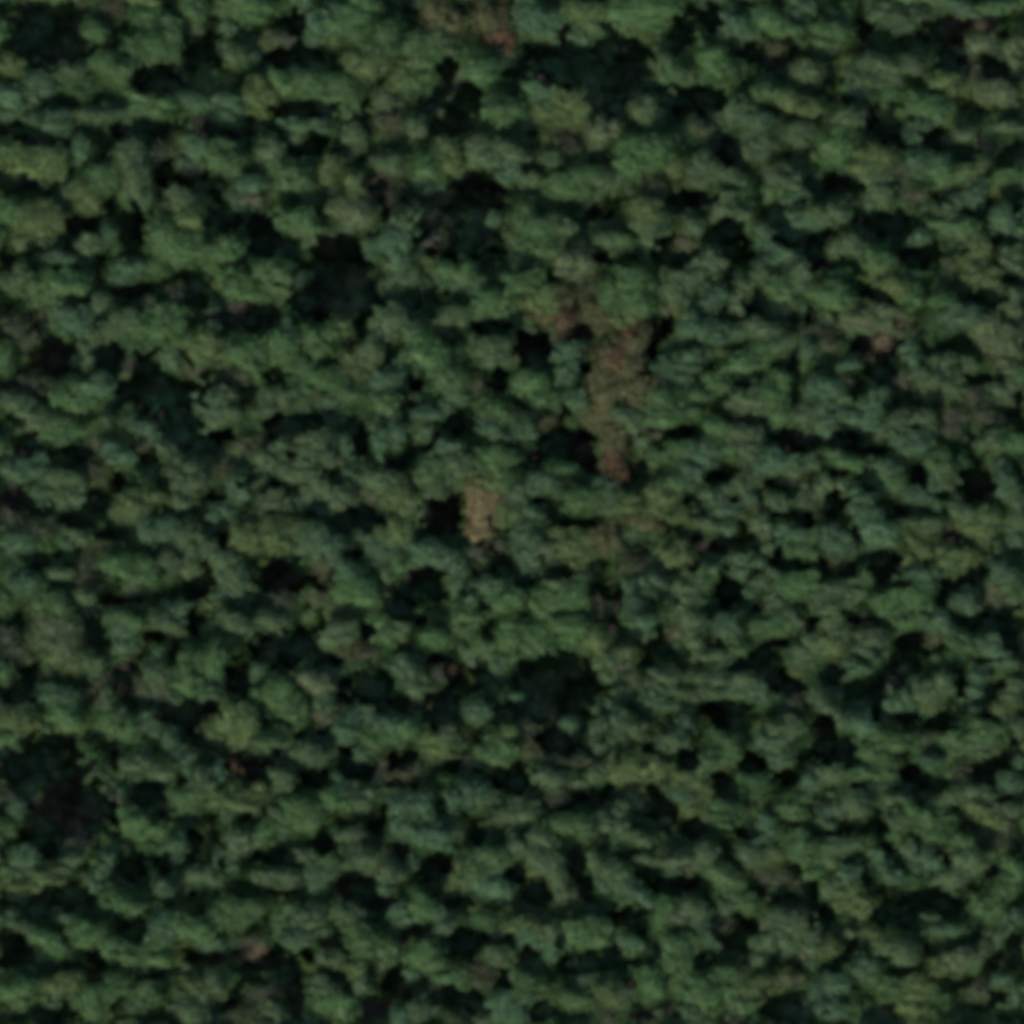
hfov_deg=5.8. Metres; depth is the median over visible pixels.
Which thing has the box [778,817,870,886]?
broadleaf tree
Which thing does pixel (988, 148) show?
withered tree
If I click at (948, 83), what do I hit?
broadleaf tree
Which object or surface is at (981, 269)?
broadleaf tree
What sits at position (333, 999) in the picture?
broadleaf tree
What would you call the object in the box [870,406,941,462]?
broadleaf tree
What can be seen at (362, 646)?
withered tree
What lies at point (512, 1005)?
broadleaf tree
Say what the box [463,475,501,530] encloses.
withered tree
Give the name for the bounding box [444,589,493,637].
broadleaf tree
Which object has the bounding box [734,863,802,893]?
withered tree
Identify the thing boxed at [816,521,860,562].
broadleaf tree
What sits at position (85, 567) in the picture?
withered tree
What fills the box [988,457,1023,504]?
broadleaf tree
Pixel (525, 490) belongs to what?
broadleaf tree
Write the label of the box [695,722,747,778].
broadleaf tree
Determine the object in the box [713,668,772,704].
broadleaf tree
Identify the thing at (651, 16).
broadleaf tree
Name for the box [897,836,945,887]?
broadleaf tree
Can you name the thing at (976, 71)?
withered tree
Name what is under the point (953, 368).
broadleaf tree
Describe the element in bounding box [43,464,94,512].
broadleaf tree
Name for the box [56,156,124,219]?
broadleaf tree
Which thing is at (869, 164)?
broadleaf tree
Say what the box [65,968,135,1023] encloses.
broadleaf tree
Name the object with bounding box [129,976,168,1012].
broadleaf tree
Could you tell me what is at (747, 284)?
broadleaf tree
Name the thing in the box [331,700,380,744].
broadleaf tree
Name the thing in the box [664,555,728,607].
broadleaf tree
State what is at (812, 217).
broadleaf tree
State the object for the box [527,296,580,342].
withered tree
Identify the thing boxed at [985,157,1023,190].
broadleaf tree
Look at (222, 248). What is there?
broadleaf tree
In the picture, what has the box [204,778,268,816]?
broadleaf tree
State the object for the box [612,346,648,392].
withered tree
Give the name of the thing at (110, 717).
broadleaf tree
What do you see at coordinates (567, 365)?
broadleaf tree
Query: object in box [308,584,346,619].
withered tree
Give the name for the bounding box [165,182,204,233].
broadleaf tree
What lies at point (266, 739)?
broadleaf tree
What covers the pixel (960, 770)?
withered tree
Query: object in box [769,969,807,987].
withered tree
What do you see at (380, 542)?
broadleaf tree
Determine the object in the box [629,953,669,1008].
broadleaf tree
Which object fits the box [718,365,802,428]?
broadleaf tree
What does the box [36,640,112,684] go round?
broadleaf tree
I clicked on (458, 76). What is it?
withered tree
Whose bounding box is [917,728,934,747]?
withered tree
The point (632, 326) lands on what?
withered tree
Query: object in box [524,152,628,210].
broadleaf tree
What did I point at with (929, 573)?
broadleaf tree
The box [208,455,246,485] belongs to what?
withered tree
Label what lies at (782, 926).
broadleaf tree
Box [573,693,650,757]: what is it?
broadleaf tree
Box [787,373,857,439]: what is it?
broadleaf tree
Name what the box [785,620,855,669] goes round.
broadleaf tree
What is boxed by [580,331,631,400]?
withered tree
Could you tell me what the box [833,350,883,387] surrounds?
withered tree
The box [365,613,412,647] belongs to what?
broadleaf tree
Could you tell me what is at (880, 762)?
broadleaf tree
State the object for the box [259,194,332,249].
broadleaf tree
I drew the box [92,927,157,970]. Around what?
broadleaf tree
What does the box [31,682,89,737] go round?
broadleaf tree
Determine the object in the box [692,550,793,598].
broadleaf tree
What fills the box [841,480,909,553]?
broadleaf tree
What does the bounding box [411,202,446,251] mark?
withered tree
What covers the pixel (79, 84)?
broadleaf tree
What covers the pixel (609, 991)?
broadleaf tree
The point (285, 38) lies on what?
withered tree
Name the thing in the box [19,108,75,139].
broadleaf tree
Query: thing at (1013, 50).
broadleaf tree
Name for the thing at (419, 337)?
broadleaf tree
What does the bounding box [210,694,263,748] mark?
broadleaf tree
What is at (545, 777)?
broadleaf tree
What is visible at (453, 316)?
broadleaf tree
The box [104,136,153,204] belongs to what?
broadleaf tree
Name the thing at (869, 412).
broadleaf tree
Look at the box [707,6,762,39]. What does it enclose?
broadleaf tree
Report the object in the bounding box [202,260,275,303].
broadleaf tree
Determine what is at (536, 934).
broadleaf tree
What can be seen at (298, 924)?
broadleaf tree
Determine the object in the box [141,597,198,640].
broadleaf tree
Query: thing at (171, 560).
broadleaf tree
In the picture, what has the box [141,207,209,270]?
broadleaf tree
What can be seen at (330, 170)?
broadleaf tree
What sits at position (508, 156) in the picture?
broadleaf tree
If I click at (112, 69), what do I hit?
broadleaf tree
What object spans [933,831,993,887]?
broadleaf tree
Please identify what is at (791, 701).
withered tree
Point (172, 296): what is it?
withered tree
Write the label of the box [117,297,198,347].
broadleaf tree
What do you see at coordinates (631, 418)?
broadleaf tree
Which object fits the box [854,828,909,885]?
broadleaf tree
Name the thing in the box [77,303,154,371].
broadleaf tree
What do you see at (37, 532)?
withered tree
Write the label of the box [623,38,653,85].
withered tree
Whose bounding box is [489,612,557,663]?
broadleaf tree
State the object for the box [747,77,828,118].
broadleaf tree
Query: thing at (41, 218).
broadleaf tree
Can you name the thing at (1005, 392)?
broadleaf tree
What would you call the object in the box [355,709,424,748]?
broadleaf tree
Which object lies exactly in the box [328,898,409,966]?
broadleaf tree
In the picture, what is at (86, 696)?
withered tree
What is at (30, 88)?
broadleaf tree
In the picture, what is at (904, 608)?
broadleaf tree
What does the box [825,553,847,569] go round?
withered tree
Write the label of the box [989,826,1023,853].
withered tree
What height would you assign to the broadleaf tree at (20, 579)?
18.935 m
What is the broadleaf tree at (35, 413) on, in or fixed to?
on the ground
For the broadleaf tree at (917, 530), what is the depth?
1480.96 m
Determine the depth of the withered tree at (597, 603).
1483.75 m
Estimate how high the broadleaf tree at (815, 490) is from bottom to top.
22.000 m
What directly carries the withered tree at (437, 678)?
on the ground
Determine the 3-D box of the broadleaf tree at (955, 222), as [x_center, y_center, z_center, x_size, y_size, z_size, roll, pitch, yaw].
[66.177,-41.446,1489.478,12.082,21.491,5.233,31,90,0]
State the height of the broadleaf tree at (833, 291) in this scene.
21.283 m
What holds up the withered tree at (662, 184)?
on the ground
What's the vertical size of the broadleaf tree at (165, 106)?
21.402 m
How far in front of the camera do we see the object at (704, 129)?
1482.92 m
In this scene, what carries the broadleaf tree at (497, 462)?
on the ground
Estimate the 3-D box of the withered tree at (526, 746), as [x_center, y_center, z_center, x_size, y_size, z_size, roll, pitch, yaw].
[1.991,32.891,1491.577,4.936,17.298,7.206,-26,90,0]
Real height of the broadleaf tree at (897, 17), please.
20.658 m
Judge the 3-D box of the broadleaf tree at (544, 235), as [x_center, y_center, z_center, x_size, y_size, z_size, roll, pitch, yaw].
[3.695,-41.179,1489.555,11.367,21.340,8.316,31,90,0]
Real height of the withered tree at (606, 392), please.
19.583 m
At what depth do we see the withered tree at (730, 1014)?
1484.08 m
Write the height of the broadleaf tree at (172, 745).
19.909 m
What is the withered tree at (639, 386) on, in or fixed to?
on the ground
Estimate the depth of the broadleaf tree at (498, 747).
1481.52 m
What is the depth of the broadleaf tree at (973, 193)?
1480.80 m
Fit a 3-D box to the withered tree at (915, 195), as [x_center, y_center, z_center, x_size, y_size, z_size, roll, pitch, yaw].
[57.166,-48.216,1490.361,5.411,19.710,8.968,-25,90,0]
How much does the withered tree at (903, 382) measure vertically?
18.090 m
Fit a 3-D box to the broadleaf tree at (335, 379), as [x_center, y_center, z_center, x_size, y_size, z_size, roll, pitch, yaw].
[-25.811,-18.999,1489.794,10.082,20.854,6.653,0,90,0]
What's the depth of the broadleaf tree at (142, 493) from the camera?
1482.37 m
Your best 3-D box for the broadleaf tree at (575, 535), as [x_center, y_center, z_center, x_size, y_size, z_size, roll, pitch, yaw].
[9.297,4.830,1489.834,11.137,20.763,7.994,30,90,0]
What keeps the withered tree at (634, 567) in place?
on the ground
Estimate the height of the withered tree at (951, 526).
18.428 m
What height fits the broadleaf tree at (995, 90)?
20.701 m
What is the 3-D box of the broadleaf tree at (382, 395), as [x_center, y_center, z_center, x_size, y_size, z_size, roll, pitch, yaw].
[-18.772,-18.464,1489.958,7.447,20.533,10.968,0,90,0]
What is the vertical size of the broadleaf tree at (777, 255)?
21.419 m
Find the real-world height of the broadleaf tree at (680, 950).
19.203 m
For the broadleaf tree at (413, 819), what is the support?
on the ground
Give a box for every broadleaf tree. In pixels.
[0,65,57,113]
[0,135,75,187]
[0,192,66,237]
[0,257,38,298]
[0,389,72,442]
[0,441,55,484]
[0,551,45,615]
[0,694,46,750]
[0,844,44,893]
[0,905,67,963]
[0,961,43,1012]
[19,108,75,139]
[19,247,96,310]
[22,579,86,671]
[24,847,84,885]
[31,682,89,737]
[34,969,86,996]
[35,59,104,105]
[36,406,91,446]
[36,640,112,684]
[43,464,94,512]
[45,370,116,413]
[46,292,110,343]
[51,911,114,949]
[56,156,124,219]
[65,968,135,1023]
[72,87,131,126]
[73,219,119,256]
[73,740,113,787]
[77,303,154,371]
[84,44,144,94]
[86,684,144,744]
[86,840,153,918]
[91,541,173,591]
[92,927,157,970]
[96,436,138,468]
[98,606,153,655]
[98,779,167,842]
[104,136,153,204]
[108,463,174,523]
[108,734,178,783]
[116,1,184,67]
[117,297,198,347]
[120,85,192,127]
[122,412,181,457]
[127,509,189,547]
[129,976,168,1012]
[136,709,201,778]
[137,902,219,968]
[138,643,179,686]
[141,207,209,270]
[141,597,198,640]
[154,545,203,573]
[155,302,224,379]
[159,449,209,512]
[163,757,227,811]
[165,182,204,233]
[167,964,230,1023]
[168,636,233,701]
[169,513,244,576]
[178,133,253,180]
[181,822,255,893]
[189,233,247,262]
[192,384,250,431]
[201,893,275,938]
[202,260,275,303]
[204,468,257,528]
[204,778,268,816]
[208,562,251,607]
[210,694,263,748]
[213,0,291,30]
[215,329,277,386]
[227,485,296,560]
[234,66,295,111]
[239,252,317,300]
[244,383,299,419]
[246,434,327,488]
[246,861,311,890]
[247,670,311,730]
[247,725,295,747]
[249,787,328,849]
[252,132,325,198]
[254,512,303,556]
[258,316,318,379]
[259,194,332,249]
[269,61,374,122]
[270,899,331,949]
[274,114,342,135]
[281,352,320,404]
[288,424,362,476]
[288,657,338,710]
[291,518,353,565]
[292,847,346,894]
[293,472,358,514]
[297,313,359,359]
[300,972,359,1023]
[301,0,384,51]
[304,362,368,404]
[312,947,369,999]
[314,770,379,815]
[315,614,363,650]
[317,149,346,187]
[322,168,378,232]
[324,547,389,610]
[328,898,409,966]
[330,327,389,385]
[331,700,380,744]
[333,823,381,872]
[337,10,406,81]
[350,466,427,528]
[351,510,415,566]
[353,546,417,583]
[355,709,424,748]
[362,255,440,302]
[362,349,408,422]
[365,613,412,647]
[367,299,410,343]
[368,201,423,273]
[369,410,410,467]
[382,788,453,851]
[384,20,471,94]
[386,879,461,936]
[386,985,441,1023]
[387,652,441,703]
[393,536,471,579]
[395,314,466,370]
[402,346,480,425]
[403,937,471,985]
[409,135,468,182]
[409,433,484,501]
[413,724,461,759]
[424,255,523,317]
[427,289,488,335]
[433,771,505,814]
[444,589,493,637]
[444,840,530,904]
[449,327,518,369]
[452,438,525,497]
[456,37,504,87]
[458,130,534,185]
[467,574,530,619]
[469,723,528,770]
[471,76,535,128]
[473,386,538,446]
[481,794,546,830]
[483,963,559,1023]
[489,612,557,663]
[493,467,564,528]
[497,913,563,966]
[498,258,569,322]
[503,194,579,264]
[505,820,570,887]
[506,0,571,43]
[506,363,565,410]
[510,504,592,561]
[520,80,593,135]
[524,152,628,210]
[526,570,594,626]
[528,763,581,793]
[535,811,600,839]
[539,609,616,658]
[546,518,613,580]
[548,238,606,288]
[549,336,591,386]
[549,483,609,518]
[559,907,625,956]
[560,0,608,26]
[568,971,635,1013]
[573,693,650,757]
[580,112,621,152]
[583,846,658,912]
[585,739,669,787]
[588,795,642,857]
[591,471,646,518]
[594,258,660,333]
[602,0,695,34]
[603,127,689,182]
[604,403,650,457]
[620,565,674,629]
[623,189,680,251]
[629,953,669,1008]
[634,660,688,712]
[637,473,705,530]
[639,379,715,429]
[644,522,700,567]
[644,893,719,948]
[645,434,725,496]
[647,45,699,91]
[647,708,699,753]
[648,339,720,392]
[649,837,720,869]
[654,244,730,312]
[654,920,710,979]
[662,594,712,654]
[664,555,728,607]
[664,765,710,806]
[668,965,727,1022]
[673,646,739,702]
[675,306,751,347]
[679,272,731,320]
[681,147,747,190]
[689,29,759,93]
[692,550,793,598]
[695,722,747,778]
[695,857,762,915]
[697,464,774,518]
[697,795,757,829]
[700,414,768,474]
[704,169,760,229]
[706,610,757,665]
[706,954,772,1014]
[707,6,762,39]
[710,93,760,130]
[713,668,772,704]
[715,314,798,375]
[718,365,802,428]
[727,767,785,810]
[728,259,781,315]
[731,811,787,877]
[738,107,822,165]
[740,591,804,640]
[745,0,819,47]
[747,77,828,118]
[748,219,804,270]
[748,512,826,562]
[748,900,824,972]
[750,445,825,479]
[750,713,805,768]
[751,152,816,208]
[761,257,821,311]
[763,565,828,602]
[772,758,849,824]
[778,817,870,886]
[784,202,853,232]
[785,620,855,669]
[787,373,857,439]
[797,446,867,510]
[802,263,865,313]
[803,0,862,50]
[804,684,886,741]
[807,562,874,628]
[807,967,880,1022]
[811,104,867,169]
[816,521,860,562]
[818,858,880,919]
[822,764,875,824]
[835,385,888,431]
[838,625,893,675]
[839,298,923,336]
[840,49,913,109]
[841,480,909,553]
[842,950,926,1004]
[843,139,906,211]
[846,722,927,781]
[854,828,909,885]
[856,242,937,315]
[860,452,913,499]
[863,925,925,965]
[864,573,940,631]
[865,0,930,38]
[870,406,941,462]
[879,790,939,832]
[882,668,956,715]
[891,968,956,1019]
[892,513,957,566]
[896,333,943,391]
[896,441,972,512]
[897,143,983,187]
[897,561,946,596]
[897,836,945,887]
[902,86,960,149]
[908,792,962,845]
[909,284,986,353]
[914,941,985,981]
[918,66,972,103]
[920,607,984,670]
[921,200,994,258]
[924,350,982,404]
[924,541,980,571]
[932,712,1016,758]
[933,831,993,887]
[937,382,1011,439]
[944,772,1023,830]
[945,152,993,213]
[948,497,1006,544]
[953,226,1006,291]
[961,849,1023,928]
[965,309,1023,376]
[969,631,1021,675]
[972,423,1023,460]
[973,77,1019,110]
[975,906,1023,959]
[983,555,1023,606]
[984,676,1023,746]
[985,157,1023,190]
[985,362,1023,405]
[988,199,1023,278]
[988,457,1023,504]
[989,277,1023,337]
[1001,484,1023,549]
[1002,23,1023,71]
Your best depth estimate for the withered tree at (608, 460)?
1482.32 m
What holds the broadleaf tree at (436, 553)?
on the ground
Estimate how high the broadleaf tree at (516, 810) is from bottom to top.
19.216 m
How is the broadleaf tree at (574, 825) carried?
on the ground
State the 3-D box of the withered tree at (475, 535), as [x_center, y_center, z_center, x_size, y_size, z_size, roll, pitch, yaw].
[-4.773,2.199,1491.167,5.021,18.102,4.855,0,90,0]
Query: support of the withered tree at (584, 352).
on the ground
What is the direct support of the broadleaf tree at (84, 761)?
on the ground
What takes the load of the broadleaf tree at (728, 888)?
on the ground
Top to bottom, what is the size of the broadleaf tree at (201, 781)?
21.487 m
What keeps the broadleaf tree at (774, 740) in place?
on the ground
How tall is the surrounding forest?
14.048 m
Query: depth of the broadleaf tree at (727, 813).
1482.16 m
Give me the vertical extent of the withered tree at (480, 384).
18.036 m
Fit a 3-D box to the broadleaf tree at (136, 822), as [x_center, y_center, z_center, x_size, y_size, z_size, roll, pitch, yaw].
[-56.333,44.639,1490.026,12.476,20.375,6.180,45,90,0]
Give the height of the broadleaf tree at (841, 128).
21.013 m
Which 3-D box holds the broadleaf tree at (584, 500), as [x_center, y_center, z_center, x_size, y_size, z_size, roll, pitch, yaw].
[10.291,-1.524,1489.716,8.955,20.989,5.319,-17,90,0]
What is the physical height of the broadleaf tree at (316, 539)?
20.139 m
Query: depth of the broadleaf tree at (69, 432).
1481.68 m
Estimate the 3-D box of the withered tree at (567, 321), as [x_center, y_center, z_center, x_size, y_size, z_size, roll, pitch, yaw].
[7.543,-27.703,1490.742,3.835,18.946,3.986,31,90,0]
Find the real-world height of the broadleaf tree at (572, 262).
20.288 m
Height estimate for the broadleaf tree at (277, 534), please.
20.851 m
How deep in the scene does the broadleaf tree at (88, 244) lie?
1480.88 m
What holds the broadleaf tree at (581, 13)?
on the ground
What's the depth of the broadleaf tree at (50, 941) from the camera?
1481.08 m
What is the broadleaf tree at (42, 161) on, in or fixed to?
on the ground
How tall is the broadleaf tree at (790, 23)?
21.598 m
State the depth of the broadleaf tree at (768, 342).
1480.37 m
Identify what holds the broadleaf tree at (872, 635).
on the ground
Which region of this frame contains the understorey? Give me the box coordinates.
[0,0,1023,1023]
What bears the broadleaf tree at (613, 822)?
on the ground
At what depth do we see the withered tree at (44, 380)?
1483.74 m
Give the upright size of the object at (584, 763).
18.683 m
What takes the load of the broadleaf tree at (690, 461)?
on the ground
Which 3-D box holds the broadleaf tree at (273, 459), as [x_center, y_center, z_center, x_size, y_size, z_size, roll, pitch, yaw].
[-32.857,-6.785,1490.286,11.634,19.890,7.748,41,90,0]
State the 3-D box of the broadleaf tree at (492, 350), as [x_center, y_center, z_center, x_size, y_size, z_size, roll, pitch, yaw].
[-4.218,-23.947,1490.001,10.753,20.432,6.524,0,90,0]
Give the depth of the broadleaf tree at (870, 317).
1480.54 m
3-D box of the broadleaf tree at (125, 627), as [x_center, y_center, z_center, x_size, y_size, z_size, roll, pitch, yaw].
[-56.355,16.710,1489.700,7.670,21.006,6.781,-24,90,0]
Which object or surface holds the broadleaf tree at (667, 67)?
on the ground
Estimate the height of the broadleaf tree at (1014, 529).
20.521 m
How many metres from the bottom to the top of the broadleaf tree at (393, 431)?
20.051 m
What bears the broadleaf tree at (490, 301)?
on the ground
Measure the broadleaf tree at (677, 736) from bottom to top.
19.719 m
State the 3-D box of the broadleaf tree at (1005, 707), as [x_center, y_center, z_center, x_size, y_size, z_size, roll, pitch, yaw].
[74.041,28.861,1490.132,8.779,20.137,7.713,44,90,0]
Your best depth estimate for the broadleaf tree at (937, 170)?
1480.90 m
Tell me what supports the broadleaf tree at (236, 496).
on the ground
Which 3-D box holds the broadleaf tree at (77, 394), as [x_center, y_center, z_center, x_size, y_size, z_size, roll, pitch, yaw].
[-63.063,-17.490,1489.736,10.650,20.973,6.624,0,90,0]
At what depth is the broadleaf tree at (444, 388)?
1482.21 m
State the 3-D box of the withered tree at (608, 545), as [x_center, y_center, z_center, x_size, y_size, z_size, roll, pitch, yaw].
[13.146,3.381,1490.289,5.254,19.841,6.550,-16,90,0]
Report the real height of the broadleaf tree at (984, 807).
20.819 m
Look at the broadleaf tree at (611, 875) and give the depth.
1482.30 m
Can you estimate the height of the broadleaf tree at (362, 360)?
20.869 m
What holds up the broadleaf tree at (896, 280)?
on the ground
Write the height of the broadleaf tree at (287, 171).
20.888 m
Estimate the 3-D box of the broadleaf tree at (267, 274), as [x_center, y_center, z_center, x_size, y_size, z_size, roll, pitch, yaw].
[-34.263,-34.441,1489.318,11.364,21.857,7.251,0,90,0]
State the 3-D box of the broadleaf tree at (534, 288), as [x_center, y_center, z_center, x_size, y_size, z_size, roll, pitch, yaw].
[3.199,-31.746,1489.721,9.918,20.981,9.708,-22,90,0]
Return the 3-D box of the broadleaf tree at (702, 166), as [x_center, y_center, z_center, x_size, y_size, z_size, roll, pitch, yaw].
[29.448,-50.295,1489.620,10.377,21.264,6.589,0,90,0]
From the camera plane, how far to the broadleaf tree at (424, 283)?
1485.37 m
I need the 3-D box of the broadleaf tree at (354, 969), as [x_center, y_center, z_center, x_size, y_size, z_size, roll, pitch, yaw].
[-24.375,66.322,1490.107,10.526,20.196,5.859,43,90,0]
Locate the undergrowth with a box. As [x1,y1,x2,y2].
[0,2,1023,1023]
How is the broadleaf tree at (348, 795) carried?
on the ground
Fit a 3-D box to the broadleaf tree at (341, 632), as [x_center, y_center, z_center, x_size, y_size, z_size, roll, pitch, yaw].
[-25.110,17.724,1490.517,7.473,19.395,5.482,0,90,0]
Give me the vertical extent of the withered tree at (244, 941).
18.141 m
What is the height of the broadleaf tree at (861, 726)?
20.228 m
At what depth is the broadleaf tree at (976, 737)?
1480.67 m
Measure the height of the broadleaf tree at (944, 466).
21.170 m
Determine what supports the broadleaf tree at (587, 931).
on the ground
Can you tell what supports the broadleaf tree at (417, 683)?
on the ground
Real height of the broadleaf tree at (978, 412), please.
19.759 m
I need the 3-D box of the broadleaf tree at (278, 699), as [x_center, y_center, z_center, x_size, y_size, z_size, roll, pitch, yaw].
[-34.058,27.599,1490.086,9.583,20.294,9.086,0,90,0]
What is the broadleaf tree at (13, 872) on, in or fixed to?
on the ground
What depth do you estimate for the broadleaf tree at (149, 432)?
1482.58 m
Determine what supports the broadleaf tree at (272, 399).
on the ground
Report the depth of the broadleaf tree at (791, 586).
1480.84 m
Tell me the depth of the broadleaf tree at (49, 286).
1480.93 m
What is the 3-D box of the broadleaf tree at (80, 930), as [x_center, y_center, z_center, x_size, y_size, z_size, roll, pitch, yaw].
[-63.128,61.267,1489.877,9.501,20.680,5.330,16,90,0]
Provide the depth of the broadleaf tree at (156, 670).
1481.19 m
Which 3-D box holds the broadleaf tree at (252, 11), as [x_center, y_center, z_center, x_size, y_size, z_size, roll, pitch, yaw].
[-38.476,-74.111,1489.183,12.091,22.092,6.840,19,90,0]
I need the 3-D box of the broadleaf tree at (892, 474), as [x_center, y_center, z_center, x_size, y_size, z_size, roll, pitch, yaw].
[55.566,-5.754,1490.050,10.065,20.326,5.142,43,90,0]
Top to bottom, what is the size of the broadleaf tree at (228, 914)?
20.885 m
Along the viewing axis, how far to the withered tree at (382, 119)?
1482.40 m
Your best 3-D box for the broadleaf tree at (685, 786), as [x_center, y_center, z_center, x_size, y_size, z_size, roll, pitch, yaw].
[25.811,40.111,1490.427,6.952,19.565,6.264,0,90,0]
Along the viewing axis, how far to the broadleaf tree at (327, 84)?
1480.65 m
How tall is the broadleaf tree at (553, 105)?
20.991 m
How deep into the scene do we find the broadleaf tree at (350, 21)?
1480.89 m
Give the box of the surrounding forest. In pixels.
[0,0,1023,1023]
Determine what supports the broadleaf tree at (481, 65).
on the ground
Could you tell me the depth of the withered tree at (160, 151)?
1482.62 m
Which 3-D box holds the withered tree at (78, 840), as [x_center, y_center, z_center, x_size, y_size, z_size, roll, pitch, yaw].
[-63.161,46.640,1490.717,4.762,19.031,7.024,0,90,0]
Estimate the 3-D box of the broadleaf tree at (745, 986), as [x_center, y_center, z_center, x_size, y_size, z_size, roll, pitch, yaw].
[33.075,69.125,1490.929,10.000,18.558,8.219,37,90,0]
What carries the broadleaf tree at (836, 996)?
on the ground
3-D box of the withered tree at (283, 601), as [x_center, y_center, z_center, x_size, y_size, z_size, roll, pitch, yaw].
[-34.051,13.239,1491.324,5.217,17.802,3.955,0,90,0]
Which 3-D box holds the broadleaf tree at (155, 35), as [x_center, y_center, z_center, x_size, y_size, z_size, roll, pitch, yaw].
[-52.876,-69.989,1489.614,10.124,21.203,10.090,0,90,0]
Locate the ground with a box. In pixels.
[0,0,1022,1023]
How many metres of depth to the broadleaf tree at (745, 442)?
1480.93 m
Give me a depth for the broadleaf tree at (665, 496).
1480.94 m
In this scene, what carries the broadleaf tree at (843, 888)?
on the ground
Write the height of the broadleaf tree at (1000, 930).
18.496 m
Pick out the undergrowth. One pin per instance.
(48, 770)
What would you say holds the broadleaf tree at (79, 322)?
on the ground
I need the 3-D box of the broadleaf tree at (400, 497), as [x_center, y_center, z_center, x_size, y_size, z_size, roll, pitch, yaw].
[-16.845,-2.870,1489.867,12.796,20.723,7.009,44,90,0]
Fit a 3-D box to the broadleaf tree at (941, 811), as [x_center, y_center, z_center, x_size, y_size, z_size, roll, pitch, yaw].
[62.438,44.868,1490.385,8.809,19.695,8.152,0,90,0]
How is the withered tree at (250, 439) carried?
on the ground
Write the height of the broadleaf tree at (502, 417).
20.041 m
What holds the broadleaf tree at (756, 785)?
on the ground
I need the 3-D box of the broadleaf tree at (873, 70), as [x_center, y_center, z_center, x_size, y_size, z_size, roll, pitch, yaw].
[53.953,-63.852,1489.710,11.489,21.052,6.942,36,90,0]
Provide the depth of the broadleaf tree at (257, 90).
1481.05 m
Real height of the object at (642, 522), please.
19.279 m
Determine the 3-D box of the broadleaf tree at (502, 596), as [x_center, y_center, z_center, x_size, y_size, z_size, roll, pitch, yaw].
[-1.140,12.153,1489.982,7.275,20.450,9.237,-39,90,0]
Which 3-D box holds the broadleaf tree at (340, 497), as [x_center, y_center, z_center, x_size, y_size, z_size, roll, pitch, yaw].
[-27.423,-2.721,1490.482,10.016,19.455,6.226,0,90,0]
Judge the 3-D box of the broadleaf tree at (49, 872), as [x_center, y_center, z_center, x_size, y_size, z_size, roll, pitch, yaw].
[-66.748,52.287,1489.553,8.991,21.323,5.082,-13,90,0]
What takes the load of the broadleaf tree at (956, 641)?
on the ground
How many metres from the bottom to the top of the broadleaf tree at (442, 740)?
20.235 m
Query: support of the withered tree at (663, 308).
on the ground
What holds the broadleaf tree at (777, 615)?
on the ground
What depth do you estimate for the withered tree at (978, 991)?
1484.94 m
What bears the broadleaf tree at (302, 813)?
on the ground
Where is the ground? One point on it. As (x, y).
(219, 957)
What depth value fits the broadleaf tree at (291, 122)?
1481.34 m
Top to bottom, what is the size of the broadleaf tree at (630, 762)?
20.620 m
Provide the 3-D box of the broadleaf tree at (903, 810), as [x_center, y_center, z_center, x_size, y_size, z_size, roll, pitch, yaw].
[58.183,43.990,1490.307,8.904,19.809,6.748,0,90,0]
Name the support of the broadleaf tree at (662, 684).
on the ground
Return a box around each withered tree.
[0,308,77,355]
[0,502,66,547]
[0,624,36,665]
[16,369,57,400]
[64,806,96,853]
[66,539,125,597]
[75,670,115,704]
[79,436,112,485]
[98,0,125,25]
[122,358,133,373]
[136,280,185,312]
[147,137,175,161]
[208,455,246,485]
[217,983,286,1023]
[226,929,269,948]
[231,431,267,461]
[261,29,309,48]
[263,589,296,615]
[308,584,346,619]
[333,637,380,667]
[346,296,361,321]
[366,108,409,141]
[368,751,426,787]
[411,0,483,42]
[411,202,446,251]
[429,664,447,683]
[455,63,471,80]
[460,536,513,561]
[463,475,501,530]
[463,520,494,543]
[463,953,496,994]
[464,0,513,45]
[467,368,485,397]
[477,22,520,58]
[502,717,542,758]
[524,280,576,318]
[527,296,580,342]
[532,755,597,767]
[546,118,590,162]
[551,307,576,335]
[570,268,607,303]
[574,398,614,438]
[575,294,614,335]
[576,338,597,359]
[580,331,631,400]
[584,514,622,556]
[586,371,636,409]
[589,592,605,621]
[591,420,629,468]
[599,329,633,377]
[600,439,629,490]
[610,549,651,577]
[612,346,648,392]
[613,661,645,688]
[615,319,653,348]
[617,374,663,411]
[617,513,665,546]
[621,173,670,209]
[621,324,651,363]
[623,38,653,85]
[657,299,676,313]
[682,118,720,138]
[725,1009,744,1023]
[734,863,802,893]
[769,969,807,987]
[787,691,807,712]
[798,321,846,352]
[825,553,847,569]
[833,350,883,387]
[885,155,927,206]
[890,367,913,389]
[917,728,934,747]
[936,254,958,272]
[944,515,957,531]
[950,754,973,782]
[961,977,988,1003]
[966,58,980,84]
[969,132,1009,153]
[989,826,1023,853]
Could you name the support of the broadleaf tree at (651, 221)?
on the ground
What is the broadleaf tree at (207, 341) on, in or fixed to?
on the ground
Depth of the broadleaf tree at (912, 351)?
1481.46 m
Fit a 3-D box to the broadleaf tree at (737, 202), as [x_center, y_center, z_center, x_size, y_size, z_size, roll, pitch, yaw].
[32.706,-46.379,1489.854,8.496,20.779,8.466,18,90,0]
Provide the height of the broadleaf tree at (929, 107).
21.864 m
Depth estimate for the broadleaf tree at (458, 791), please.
1481.82 m
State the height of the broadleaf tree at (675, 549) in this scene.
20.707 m
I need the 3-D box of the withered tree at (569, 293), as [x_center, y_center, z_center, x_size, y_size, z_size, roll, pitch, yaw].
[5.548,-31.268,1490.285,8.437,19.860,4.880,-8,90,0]

